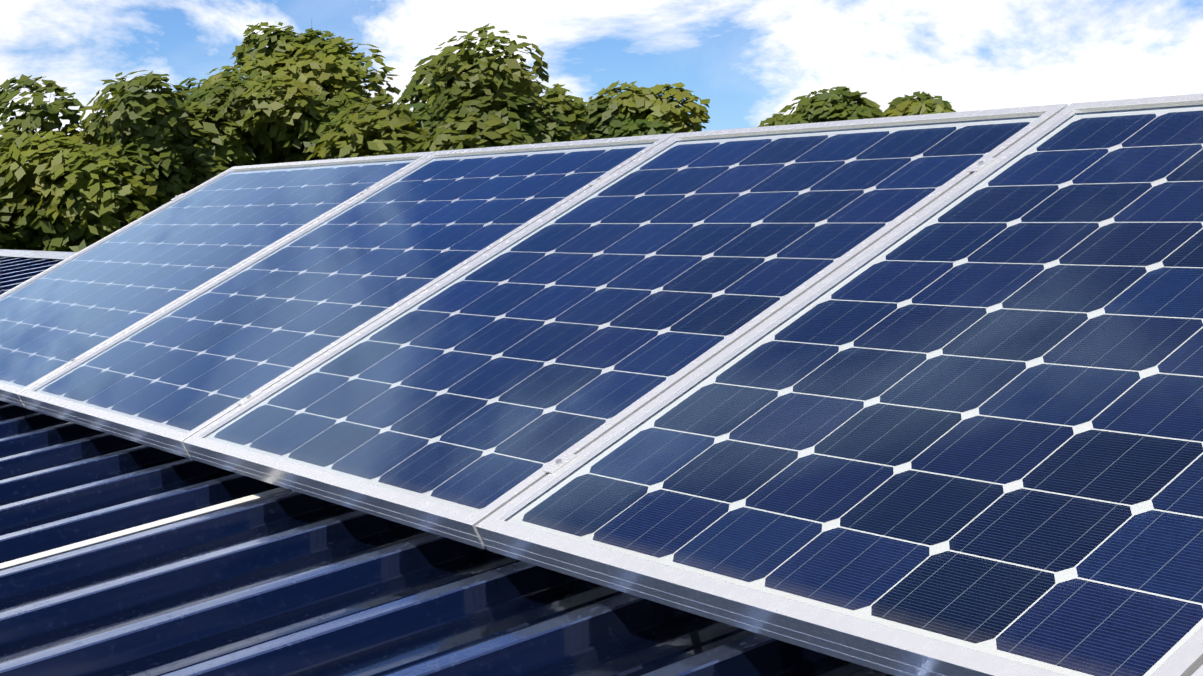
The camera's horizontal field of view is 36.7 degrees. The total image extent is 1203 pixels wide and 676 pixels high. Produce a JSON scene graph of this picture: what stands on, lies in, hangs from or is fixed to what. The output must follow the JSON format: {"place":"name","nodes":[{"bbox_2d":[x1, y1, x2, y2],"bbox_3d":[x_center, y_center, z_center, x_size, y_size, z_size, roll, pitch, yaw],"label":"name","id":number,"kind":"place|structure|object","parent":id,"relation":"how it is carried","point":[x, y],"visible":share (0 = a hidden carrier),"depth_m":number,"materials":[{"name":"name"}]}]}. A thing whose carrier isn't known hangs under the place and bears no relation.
{"place":"outdoors","nodes":[
{"label":"outdoors","id":0,"kind":"place"},
{"bbox_2d":[0,0,1202,162],"label":"sky","id":1,"kind":"structure","parent":0,"point":[751,58],"materials":[{"name":"blue"}]},
{"label":"ground","id":2,"kind":"structure","parent":0,"visible":0},
{"bbox_2d":[0,216,14,248],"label":"tree","id":3,"kind":"object","parent":2,"relation":"on","point":[5,235],"visible":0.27,"depth_m":35.22,"materials":[{"name":"green plant"}]},
{"bbox_2d":[0,70,246,251],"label":"tree","id":4,"kind":"object","parent":2,"relation":"on","point":[101,175],"visible":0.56,"depth_m":36.51,"materials":[{"name":"green plant"}]},
{"bbox_2d":[176,22,400,184],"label":"tree","id":5,"kind":"object","parent":2,"relation":"on","point":[287,96],"visible":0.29,"depth_m":40.87,"materials":[{"name":"green plant"}]},
{"bbox_2d":[305,23,594,160],"bbox_3d":[-3.107,-1.869,40.757,6.710,10.083,8.279,0,4,7],"label":"tree","id":6,"kind":"object","parent":2,"relation":"on","point":[485,98],"visible":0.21,"depth_m":38.56,"materials":[{"name":"green plant"}]},
{"bbox_2d":[551,81,709,139],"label":"tree","id":7,"kind":"object","parent":2,"relation":"on","point":[633,110],"visible":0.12,"depth_m":42.70,"materials":[{"name":"green plant"}]},
{"bbox_2d":[758,86,955,126],"bbox_3d":[6.118,-1.198,39.748,6.764,8.585,5.713,0,4,12],"label":"tree","id":8,"kind":"object","parent":2,"relation":"on","point":[839,103],"visible":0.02,"depth_m":38.43,"materials":[{"name":"green plant"}]},
{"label":"building walls","id":9,"kind":"object","parent":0,"visible":0},
{"bbox_2d":[0,256,893,675],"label":"roof sheet","id":10,"kind":"object","parent":9,"relation":"on","point":[292,584],"visible":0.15,"depth_m":3.33,"materials":[{"name":"blue metal"}]},
{"bbox_2d":[0,249,76,258],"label":"roof ridge cap","id":11,"kind":"object","parent":10,"relation":"on","point":[37,254],"depth_m":13.37,"materials":[{"name":"white metal"}]},
{"bbox_2d":[0,487,292,570],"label":"roof seam","id":12,"kind":"object","parent":10,"relation":"on","point":[130,531],"depth_m":3.96,"materials":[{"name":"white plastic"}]},
{"bbox_3d":[-0.148,-0.017,4.315,1.142,0.654,7.881,-4,5,-33],"label":"panel","id":13,"kind":"object","parent":10,"relation":"on","visible":0},
{"bbox_2d":[0,151,433,407],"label":"solar panel","id":14,"kind":"object","parent":13,"relation":"attached to","point":[83,302],"visible":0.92,"depth_m":6.64,"materials":[{"name":"glass"}]},
{"bbox_2d":[18,133,674,458],"bbox_3d":[-0.788,-0.180,5.372,1.650,0.052,1.455,-34,20,-26],"label":"solar panel","id":15,"kind":"object","parent":13,"relation":"attached to","point":[171,378],"visible":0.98,"depth_m":5.28,"materials":[{"name":"glass"}]},
{"bbox_2d":[182,104,1067,548],"bbox_3d":[0.004,-0.104,4.139,1.650,0.052,1.455,-34,20,-26],"label":"solar panel","id":16,"kind":"object","parent":13,"relation":"attached to","point":[460,404],"visible":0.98,"depth_m":4.00,"materials":[{"name":"glass"}]},
{"bbox_2d":[64,158,996,473],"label":"mounting clamps","id":17,"kind":"object","parent":16,"relation":"attached to","point":[566,458],"visible":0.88,"depth_m":3.75,"materials":[{"name":"silver metal"}]},
{"bbox_2d":[475,93,1202,675],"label":"solar panel","id":18,"kind":"object","parent":13,"relation":"attached to","point":[955,431],"visible":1,"depth_m":2.80,"materials":[{"name":"glass"}]},
{"bbox_2d":[1191,665,1202,675],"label":"solar panel","id":19,"kind":"object","parent":13,"relation":"attached to","point":[1198,672],"depth_m":1.94,"materials":[{"name":"glass"}]}
]}

